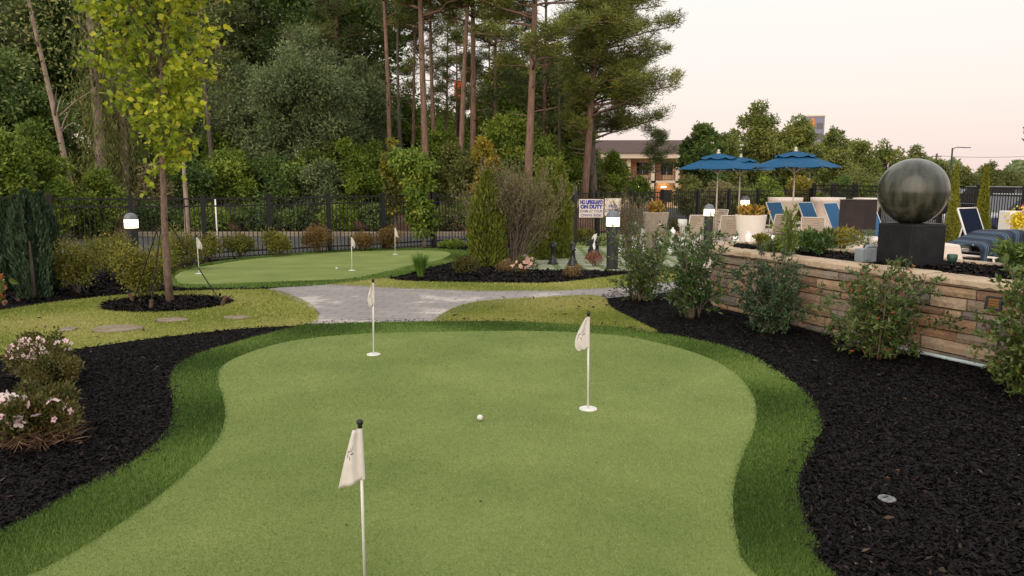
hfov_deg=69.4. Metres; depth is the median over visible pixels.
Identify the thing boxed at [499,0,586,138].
pine tree
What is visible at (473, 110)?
pine tree
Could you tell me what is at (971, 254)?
sun lounger
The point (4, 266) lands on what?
upright yew
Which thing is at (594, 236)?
chess piece
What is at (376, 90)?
broadleaf tree
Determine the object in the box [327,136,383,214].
bush
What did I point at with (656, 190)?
door
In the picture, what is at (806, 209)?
sun lounger
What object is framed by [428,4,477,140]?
pine tree
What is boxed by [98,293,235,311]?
mulch chips
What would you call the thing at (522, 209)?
twiggy shrub
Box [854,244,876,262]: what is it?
junction box
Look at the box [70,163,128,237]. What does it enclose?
bush
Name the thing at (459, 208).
bush
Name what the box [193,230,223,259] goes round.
shrub
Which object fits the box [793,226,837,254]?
shrub
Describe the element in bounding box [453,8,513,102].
pine tree
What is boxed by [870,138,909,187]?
broadleaf tree
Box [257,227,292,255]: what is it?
shrub
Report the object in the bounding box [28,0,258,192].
broadleaf tree
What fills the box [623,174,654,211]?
thicket
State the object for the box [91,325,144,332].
stepping stone
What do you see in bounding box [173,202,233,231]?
bush
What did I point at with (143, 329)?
fallen leaves
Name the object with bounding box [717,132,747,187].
broadleaf tree
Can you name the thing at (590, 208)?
pool sign
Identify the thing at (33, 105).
broadleaf tree
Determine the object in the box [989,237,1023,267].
shrub
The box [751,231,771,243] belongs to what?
shrub
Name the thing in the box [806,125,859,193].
broadleaf tree
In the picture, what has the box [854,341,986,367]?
water pipe
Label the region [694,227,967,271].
patio
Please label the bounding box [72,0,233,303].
young tree
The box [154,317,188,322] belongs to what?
stepping stone
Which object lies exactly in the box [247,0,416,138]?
broadleaf tree
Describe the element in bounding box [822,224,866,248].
shrub
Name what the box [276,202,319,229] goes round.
bush
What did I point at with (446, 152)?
bush
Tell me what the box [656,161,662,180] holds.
door
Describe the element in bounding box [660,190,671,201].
window
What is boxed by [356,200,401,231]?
bush
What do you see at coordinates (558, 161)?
bush
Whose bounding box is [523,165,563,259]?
upright conifer
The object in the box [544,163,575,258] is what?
upright conifer
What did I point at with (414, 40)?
pine tree
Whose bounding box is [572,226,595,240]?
shrub
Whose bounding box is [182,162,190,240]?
thin tree
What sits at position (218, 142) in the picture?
thicket
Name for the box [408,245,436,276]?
grass tuft
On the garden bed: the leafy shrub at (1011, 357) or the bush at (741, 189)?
the leafy shrub at (1011, 357)
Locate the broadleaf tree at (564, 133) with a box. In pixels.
[526,44,603,155]
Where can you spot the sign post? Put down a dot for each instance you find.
(575, 216)
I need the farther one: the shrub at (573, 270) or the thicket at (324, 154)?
the thicket at (324, 154)
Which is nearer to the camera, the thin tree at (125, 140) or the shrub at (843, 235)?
the shrub at (843, 235)
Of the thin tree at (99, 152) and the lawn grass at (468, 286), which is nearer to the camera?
the lawn grass at (468, 286)
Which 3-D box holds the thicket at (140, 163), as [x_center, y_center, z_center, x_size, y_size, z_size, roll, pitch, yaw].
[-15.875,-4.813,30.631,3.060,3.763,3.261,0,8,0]
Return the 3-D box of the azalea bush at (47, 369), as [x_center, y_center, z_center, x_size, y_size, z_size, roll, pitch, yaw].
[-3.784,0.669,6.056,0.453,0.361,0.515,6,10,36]
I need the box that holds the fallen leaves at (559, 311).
[453,293,639,328]
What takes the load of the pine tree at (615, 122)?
on the ground at (603, 224)
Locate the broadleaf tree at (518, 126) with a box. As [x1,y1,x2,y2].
[484,106,551,188]
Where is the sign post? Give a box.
[574,187,577,242]
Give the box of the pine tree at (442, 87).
[417,0,477,200]
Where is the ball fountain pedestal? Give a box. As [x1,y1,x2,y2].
[876,222,946,266]
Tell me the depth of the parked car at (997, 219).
21.04 m
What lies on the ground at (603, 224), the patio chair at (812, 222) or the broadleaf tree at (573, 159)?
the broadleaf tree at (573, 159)
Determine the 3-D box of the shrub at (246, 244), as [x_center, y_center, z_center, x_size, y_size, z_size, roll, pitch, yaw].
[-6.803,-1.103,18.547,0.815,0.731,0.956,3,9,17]
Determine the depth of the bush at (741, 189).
30.53 m
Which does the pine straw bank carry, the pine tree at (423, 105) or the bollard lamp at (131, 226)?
the pine tree at (423, 105)
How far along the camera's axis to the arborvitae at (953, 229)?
15.36 m
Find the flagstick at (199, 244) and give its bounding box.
[196,235,201,270]
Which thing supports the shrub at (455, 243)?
on the garden bed
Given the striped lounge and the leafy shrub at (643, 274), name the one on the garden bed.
the leafy shrub at (643, 274)
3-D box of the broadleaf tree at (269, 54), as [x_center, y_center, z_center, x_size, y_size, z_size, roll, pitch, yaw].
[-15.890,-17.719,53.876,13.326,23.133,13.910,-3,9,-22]
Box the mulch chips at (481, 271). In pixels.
[0,236,629,303]
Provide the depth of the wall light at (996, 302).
6.56 m
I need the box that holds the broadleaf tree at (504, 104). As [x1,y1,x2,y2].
[465,54,542,143]
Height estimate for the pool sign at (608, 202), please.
0.532 m
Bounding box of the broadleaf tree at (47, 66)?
[0,0,64,96]
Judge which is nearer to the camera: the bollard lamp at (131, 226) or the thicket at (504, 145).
the bollard lamp at (131, 226)
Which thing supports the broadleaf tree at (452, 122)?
on the ground at (603, 224)
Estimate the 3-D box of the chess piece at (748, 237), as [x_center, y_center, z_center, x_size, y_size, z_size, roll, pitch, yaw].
[5.533,-0.973,17.343,0.362,0.725,0.356,3,9,20]
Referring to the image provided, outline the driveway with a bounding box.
[0,236,512,261]
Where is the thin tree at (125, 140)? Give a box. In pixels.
[86,0,152,220]
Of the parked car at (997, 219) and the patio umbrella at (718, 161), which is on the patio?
the patio umbrella at (718, 161)
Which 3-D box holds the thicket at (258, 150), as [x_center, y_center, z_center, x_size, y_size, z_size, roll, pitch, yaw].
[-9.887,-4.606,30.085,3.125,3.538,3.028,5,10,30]
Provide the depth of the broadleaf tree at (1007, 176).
72.68 m
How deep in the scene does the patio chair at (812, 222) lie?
18.49 m
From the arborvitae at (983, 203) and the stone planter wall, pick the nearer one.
the stone planter wall
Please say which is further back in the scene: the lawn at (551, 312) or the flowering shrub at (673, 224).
the flowering shrub at (673, 224)
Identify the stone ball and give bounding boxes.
[877,158,950,222]
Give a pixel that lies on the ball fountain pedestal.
(921, 244)
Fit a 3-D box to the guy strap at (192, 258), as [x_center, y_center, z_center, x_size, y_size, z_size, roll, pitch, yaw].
[-4.316,-0.430,9.929,0.873,1.248,0.014,2,9,14]
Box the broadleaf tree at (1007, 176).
[995,168,1023,186]
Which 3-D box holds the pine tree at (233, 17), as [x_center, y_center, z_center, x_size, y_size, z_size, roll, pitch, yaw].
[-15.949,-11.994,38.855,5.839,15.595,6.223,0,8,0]
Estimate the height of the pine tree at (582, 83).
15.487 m
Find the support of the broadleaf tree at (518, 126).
on the ground at (603, 224)
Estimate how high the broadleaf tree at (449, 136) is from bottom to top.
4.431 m
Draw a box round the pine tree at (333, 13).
[274,0,394,104]
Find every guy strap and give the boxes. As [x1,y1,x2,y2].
[134,219,160,299]
[151,226,160,298]
[159,209,220,302]
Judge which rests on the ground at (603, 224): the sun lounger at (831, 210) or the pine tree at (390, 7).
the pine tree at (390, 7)
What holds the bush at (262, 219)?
on the pine straw bank
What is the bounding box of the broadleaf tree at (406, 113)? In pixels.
[377,87,454,150]
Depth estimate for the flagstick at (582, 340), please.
5.37 m
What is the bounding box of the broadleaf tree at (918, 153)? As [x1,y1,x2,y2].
[892,144,932,165]
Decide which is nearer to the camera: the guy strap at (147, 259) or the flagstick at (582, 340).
the flagstick at (582, 340)
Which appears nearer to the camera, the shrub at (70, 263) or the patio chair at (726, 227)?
the shrub at (70, 263)
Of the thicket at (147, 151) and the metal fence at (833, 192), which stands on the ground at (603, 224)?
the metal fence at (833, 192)
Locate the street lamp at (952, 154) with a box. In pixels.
[950,147,970,168]
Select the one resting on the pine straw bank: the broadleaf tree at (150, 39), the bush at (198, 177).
the bush at (198, 177)
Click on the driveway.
(255, 243)
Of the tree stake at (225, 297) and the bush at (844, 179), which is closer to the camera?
the tree stake at (225, 297)
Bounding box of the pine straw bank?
[66,212,605,233]
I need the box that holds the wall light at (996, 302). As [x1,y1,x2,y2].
[985,296,1002,310]
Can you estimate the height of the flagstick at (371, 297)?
0.737 m
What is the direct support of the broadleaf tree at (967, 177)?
on the ground at (603, 224)
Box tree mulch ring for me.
[103,299,230,311]
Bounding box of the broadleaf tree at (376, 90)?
[336,53,405,197]
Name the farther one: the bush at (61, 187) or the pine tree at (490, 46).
the pine tree at (490, 46)
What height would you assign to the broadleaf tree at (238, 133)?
6.754 m
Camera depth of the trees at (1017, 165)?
150.68 m
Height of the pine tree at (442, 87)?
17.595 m
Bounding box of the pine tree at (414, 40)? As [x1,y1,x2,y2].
[376,0,447,147]
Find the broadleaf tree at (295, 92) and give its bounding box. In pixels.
[229,21,372,212]
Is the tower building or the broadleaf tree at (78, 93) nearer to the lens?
the broadleaf tree at (78, 93)
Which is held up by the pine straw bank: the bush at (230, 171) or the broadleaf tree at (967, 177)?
the bush at (230, 171)
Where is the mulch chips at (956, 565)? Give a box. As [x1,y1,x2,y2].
[602,290,1023,575]
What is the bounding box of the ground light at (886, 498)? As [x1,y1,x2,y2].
[877,494,896,502]
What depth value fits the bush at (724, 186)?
32.46 m
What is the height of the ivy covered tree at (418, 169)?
2.996 m
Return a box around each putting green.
[27,331,756,575]
[175,250,449,283]
[572,232,689,246]
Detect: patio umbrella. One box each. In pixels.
[679,149,757,243]
[707,154,775,206]
[753,147,841,241]
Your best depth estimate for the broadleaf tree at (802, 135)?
48.49 m
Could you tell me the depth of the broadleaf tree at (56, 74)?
40.56 m
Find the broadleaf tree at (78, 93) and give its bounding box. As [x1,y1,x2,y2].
[56,2,104,150]
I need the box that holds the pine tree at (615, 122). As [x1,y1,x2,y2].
[560,0,686,197]
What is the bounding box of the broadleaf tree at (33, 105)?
[0,43,86,196]
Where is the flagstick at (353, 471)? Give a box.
[338,419,365,575]
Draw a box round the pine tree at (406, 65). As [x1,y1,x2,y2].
[382,3,419,144]
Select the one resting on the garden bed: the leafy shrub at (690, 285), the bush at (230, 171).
the leafy shrub at (690, 285)
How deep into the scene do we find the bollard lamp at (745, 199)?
20.28 m
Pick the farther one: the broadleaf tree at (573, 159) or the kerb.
the broadleaf tree at (573, 159)
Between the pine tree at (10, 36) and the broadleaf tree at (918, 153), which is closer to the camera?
the pine tree at (10, 36)
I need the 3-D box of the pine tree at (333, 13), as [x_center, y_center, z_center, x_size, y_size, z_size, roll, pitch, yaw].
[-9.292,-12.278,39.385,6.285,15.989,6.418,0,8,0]
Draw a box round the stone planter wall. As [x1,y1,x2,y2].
[709,241,1023,369]
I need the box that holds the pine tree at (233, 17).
[150,0,263,204]
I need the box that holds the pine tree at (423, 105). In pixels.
[387,0,487,199]
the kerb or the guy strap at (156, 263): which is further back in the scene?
the kerb
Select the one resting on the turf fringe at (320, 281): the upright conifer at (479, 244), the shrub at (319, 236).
the shrub at (319, 236)
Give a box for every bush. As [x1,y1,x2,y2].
[0,127,44,203]
[0,325,84,377]
[0,375,98,452]
[5,116,76,200]
[10,349,84,389]
[44,173,77,242]
[67,211,120,237]
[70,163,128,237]
[123,195,192,231]
[126,162,182,230]
[166,150,217,209]
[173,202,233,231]
[204,146,263,220]
[230,200,279,231]
[247,151,305,216]
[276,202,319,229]
[293,156,345,213]
[315,200,362,231]
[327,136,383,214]
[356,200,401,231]
[402,147,432,211]
[428,204,459,231]
[433,138,466,208]
[449,193,482,228]
[467,130,501,198]
[534,157,575,191]
[671,173,704,219]
[693,179,738,216]
[722,185,755,216]
[748,172,783,221]
[764,190,785,223]
[781,174,822,220]
[825,163,879,197]
[829,173,852,198]
[858,183,875,197]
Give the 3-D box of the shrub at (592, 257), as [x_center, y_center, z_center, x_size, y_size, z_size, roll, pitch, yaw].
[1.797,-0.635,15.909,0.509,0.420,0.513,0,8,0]
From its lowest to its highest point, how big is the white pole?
1.505 m
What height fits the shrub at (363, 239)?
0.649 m
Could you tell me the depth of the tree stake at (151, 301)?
9.59 m
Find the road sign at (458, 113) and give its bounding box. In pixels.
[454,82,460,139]
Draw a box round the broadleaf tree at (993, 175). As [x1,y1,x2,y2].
[975,161,1004,185]
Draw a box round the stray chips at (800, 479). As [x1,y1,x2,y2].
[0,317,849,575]
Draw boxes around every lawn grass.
[325,268,706,291]
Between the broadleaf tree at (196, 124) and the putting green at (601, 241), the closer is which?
the putting green at (601, 241)
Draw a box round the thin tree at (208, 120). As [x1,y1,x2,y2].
[113,0,287,204]
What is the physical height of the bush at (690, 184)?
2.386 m
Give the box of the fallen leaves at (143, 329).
[3,291,317,337]
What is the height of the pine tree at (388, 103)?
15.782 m
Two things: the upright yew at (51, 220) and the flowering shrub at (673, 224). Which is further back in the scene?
the flowering shrub at (673, 224)
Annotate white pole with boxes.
[214,199,217,249]
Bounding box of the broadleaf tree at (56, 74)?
[0,0,152,156]
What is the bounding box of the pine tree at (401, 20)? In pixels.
[378,0,465,205]
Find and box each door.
[630,161,638,180]
[655,189,661,201]
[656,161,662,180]
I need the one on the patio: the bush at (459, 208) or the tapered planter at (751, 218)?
the tapered planter at (751, 218)
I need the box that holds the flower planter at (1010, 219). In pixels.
[998,205,1023,229]
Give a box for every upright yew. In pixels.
[0,197,14,288]
[2,187,55,298]
[4,193,29,281]
[27,190,61,291]
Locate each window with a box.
[637,163,648,174]
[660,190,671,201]
[661,164,672,174]
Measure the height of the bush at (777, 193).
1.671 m
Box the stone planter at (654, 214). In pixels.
[643,200,668,247]
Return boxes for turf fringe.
[0,321,830,575]
[175,248,467,287]
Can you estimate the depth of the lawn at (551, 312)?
9.27 m
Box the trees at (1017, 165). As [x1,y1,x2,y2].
[741,155,1023,191]
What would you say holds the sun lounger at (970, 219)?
on the patio
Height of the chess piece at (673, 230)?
0.695 m
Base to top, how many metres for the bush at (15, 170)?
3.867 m
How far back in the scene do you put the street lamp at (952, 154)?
86.59 m
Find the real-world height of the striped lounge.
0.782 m
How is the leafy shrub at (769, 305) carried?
on the garden bed
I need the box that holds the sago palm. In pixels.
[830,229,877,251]
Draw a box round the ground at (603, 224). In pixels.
[116,185,963,262]
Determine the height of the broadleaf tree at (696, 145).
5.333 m
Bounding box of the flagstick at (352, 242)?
[351,235,354,267]
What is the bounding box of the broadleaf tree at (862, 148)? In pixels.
[842,136,884,196]
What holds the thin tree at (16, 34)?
on the pine straw bank
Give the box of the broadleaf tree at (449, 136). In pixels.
[436,124,469,199]
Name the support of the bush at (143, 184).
on the pine straw bank
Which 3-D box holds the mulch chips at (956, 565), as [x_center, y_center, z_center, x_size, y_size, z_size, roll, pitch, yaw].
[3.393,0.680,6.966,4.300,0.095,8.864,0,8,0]
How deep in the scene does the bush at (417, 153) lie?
30.28 m
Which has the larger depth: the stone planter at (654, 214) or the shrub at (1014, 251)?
the stone planter at (654, 214)
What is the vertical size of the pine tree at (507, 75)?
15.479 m
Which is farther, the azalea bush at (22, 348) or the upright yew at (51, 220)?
the upright yew at (51, 220)
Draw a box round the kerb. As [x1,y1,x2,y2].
[66,232,538,235]
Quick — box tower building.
[803,115,825,184]
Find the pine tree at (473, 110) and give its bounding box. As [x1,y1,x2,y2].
[423,0,539,151]
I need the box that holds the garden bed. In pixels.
[0,241,1023,575]
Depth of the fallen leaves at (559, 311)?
9.50 m
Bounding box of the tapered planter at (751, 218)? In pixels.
[735,203,770,241]
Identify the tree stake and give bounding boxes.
[127,293,133,302]
[149,299,153,309]
[220,295,227,305]
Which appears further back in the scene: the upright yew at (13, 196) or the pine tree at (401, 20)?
the pine tree at (401, 20)
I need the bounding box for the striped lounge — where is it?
[946,229,1023,263]
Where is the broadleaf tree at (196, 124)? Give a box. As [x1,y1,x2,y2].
[154,66,226,157]
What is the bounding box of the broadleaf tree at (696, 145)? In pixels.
[672,120,729,213]
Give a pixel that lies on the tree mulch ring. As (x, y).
(170, 307)
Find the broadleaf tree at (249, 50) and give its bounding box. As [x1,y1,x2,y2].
[128,0,294,149]
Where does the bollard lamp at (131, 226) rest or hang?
on the garden bed
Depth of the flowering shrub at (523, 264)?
13.54 m
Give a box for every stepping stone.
[58,327,77,332]
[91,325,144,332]
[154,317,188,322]
[223,315,250,319]
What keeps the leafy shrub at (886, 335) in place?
on the garden bed
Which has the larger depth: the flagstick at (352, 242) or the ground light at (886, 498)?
the flagstick at (352, 242)
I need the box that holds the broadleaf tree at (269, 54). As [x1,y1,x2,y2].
[229,0,374,201]
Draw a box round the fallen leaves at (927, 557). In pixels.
[627,303,1023,572]
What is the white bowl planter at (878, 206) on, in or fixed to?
on the patio
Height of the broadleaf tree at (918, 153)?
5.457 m
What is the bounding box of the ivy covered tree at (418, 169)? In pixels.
[384,145,441,246]
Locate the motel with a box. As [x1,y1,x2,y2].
[571,140,685,207]
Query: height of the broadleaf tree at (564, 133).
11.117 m
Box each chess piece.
[547,242,557,264]
[567,242,578,265]
[585,238,593,258]
[592,233,596,248]
[594,238,599,254]
[636,229,644,252]
[667,227,677,253]
[675,219,687,245]
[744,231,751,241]
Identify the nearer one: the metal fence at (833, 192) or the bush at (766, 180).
the metal fence at (833, 192)
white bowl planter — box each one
[768,197,802,217]
[810,197,845,228]
[853,198,879,212]
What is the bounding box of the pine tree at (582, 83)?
[551,0,688,197]
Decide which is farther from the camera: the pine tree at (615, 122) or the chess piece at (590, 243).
the pine tree at (615, 122)
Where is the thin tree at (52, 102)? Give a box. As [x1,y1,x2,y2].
[0,0,104,213]
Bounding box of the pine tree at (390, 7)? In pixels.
[367,0,435,148]
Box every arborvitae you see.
[944,164,961,247]
[966,165,991,251]
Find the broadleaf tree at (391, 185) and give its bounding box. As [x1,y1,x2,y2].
[376,136,408,233]
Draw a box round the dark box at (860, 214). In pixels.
[838,199,877,235]
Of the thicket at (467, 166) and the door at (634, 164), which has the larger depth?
the door at (634, 164)
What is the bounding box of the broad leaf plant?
[0,273,18,305]
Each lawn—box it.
[0,289,314,354]
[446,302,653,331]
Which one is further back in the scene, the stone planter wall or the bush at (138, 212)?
the bush at (138, 212)
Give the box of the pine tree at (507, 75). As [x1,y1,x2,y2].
[452,5,530,122]
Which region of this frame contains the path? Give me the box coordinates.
[269,278,708,324]
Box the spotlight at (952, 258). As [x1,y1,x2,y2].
[947,254,957,263]
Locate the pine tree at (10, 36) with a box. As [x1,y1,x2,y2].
[0,0,58,76]
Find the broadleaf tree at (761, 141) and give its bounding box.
[726,98,794,194]
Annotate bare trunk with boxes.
[558,97,560,157]
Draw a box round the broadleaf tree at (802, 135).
[774,113,828,189]
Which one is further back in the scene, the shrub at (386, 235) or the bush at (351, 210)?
the bush at (351, 210)
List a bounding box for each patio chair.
[680,215,703,248]
[713,209,728,238]
[713,211,735,240]
[715,215,736,242]
[764,214,789,234]
[801,217,824,232]
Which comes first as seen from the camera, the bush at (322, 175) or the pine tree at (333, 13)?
the bush at (322, 175)
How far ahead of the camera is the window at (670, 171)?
80.53 m
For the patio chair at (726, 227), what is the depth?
19.49 m
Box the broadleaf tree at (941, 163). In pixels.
[932,157,953,182]
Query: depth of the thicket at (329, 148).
29.64 m
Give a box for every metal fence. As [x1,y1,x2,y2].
[0,190,665,260]
[664,188,811,231]
[812,183,1023,239]
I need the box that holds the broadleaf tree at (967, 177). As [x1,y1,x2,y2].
[950,165,982,186]
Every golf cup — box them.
[366,352,379,355]
[579,406,596,411]
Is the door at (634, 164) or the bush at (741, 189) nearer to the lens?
the bush at (741, 189)
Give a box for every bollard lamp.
[123,213,138,259]
[605,210,619,268]
[703,204,714,256]
[741,196,749,212]
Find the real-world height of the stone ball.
0.700 m
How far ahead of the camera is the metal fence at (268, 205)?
19.33 m
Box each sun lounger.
[765,202,785,235]
[797,202,821,228]
[822,202,839,229]
[875,213,880,236]
[957,207,983,252]
[961,251,997,261]
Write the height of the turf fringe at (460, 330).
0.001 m
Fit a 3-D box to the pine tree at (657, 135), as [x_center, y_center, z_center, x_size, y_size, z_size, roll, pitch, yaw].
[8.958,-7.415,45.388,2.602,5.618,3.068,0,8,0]
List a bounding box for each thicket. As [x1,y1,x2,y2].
[44,124,94,209]
[90,130,153,201]
[141,120,198,204]
[193,128,245,208]
[239,132,295,202]
[287,145,348,216]
[316,118,369,202]
[360,137,385,205]
[414,127,449,206]
[442,149,483,203]
[474,112,524,189]
[517,135,570,189]
[569,136,601,197]
[589,169,615,209]
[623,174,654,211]
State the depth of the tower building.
117.38 m
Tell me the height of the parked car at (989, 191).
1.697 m
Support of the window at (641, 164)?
in the motel
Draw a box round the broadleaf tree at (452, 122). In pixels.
[427,104,477,149]
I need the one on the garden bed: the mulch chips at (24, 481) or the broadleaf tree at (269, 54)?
the mulch chips at (24, 481)
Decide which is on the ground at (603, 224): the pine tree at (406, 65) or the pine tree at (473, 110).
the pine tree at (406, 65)
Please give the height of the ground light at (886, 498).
0.021 m
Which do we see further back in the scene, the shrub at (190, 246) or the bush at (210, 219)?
the bush at (210, 219)
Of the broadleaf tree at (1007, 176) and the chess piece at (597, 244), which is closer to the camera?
the chess piece at (597, 244)
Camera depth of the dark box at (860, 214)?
17.22 m
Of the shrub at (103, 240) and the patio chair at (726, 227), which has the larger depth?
the patio chair at (726, 227)
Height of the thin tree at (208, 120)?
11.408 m
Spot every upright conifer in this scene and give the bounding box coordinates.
[464,169,511,266]
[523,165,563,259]
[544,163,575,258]
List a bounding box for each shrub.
[35,234,116,293]
[80,229,138,278]
[101,235,186,296]
[151,223,213,269]
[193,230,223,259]
[221,230,256,257]
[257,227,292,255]
[297,223,337,252]
[345,230,379,249]
[372,223,404,248]
[437,238,469,248]
[448,147,579,263]
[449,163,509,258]
[449,253,481,274]
[494,258,518,271]
[510,254,540,272]
[562,264,583,277]
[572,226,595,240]
[585,250,605,266]
[597,187,650,252]
[606,220,675,301]
[650,210,738,318]
[665,217,679,239]
[728,242,826,334]
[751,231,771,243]
[752,233,785,251]
[769,202,800,255]
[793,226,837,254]
[806,255,966,360]
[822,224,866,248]
[967,252,1023,398]
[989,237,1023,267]
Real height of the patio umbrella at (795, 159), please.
2.754 m
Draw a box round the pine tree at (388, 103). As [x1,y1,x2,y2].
[378,0,400,150]
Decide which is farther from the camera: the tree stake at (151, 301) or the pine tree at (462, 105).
the pine tree at (462, 105)
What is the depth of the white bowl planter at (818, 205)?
24.62 m
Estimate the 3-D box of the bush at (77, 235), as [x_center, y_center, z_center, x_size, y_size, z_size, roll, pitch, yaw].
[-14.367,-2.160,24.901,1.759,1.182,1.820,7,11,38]
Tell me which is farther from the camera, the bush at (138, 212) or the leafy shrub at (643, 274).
the bush at (138, 212)
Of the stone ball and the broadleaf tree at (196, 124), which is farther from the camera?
the broadleaf tree at (196, 124)
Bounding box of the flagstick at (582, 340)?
[575,312,589,408]
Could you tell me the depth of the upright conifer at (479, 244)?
15.52 m
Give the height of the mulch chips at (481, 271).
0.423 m
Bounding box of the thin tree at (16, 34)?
[0,0,60,81]
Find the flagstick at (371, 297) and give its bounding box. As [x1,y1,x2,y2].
[368,279,374,353]
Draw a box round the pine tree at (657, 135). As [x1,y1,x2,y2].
[636,123,678,201]
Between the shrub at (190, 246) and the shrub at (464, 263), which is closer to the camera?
the shrub at (464, 263)
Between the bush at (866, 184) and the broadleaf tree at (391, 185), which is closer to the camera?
the broadleaf tree at (391, 185)
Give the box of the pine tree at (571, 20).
[465,0,614,187]
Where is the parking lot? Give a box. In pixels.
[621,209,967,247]
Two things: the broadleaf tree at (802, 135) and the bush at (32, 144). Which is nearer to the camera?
the bush at (32, 144)
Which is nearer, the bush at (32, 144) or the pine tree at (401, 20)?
the bush at (32, 144)
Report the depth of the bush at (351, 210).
26.26 m
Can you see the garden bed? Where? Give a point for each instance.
(612, 305)
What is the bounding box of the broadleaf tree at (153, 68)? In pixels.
[67,42,171,202]
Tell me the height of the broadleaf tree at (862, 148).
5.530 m
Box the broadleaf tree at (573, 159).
[544,132,584,194]
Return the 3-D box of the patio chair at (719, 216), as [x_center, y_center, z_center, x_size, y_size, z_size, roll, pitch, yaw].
[6.096,-1.732,21.510,0.568,0.970,0.622,-3,9,-20]
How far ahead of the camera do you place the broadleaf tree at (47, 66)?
40.03 m
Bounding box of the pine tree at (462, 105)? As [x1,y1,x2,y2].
[440,0,477,203]
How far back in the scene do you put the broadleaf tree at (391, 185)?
24.57 m
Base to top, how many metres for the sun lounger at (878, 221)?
1.261 m
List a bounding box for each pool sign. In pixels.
[579,199,603,217]
[605,198,620,215]
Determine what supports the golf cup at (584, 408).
on the putting green at (476, 478)
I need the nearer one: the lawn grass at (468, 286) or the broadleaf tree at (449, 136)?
the lawn grass at (468, 286)
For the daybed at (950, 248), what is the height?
0.744 m
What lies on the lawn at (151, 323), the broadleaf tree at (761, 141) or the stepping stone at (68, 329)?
the stepping stone at (68, 329)
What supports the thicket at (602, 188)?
on the ground at (603, 224)
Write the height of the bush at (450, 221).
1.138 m
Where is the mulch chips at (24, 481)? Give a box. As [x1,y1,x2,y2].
[0,323,310,529]
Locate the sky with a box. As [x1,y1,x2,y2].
[68,0,1023,172]
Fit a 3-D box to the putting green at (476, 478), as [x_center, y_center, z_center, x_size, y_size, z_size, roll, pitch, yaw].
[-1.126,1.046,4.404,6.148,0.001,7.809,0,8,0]
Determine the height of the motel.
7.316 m
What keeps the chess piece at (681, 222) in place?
on the putting green at (601, 241)
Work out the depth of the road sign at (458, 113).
56.79 m
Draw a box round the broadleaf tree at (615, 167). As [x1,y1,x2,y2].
[596,149,632,203]
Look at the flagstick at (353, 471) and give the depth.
3.05 m
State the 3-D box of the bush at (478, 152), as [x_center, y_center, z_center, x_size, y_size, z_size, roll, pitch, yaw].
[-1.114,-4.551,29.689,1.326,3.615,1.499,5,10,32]
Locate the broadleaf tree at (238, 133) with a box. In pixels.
[195,58,290,199]
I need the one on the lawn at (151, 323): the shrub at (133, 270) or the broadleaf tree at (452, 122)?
the shrub at (133, 270)
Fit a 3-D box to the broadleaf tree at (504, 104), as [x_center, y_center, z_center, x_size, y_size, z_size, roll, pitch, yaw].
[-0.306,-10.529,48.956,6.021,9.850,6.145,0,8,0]
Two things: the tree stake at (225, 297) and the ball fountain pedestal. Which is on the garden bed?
the tree stake at (225, 297)
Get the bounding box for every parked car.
[933,186,1022,219]
[935,193,1021,235]
[990,205,1020,228]
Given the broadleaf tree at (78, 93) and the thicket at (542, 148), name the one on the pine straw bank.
the thicket at (542, 148)
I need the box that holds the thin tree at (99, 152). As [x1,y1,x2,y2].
[48,0,138,222]

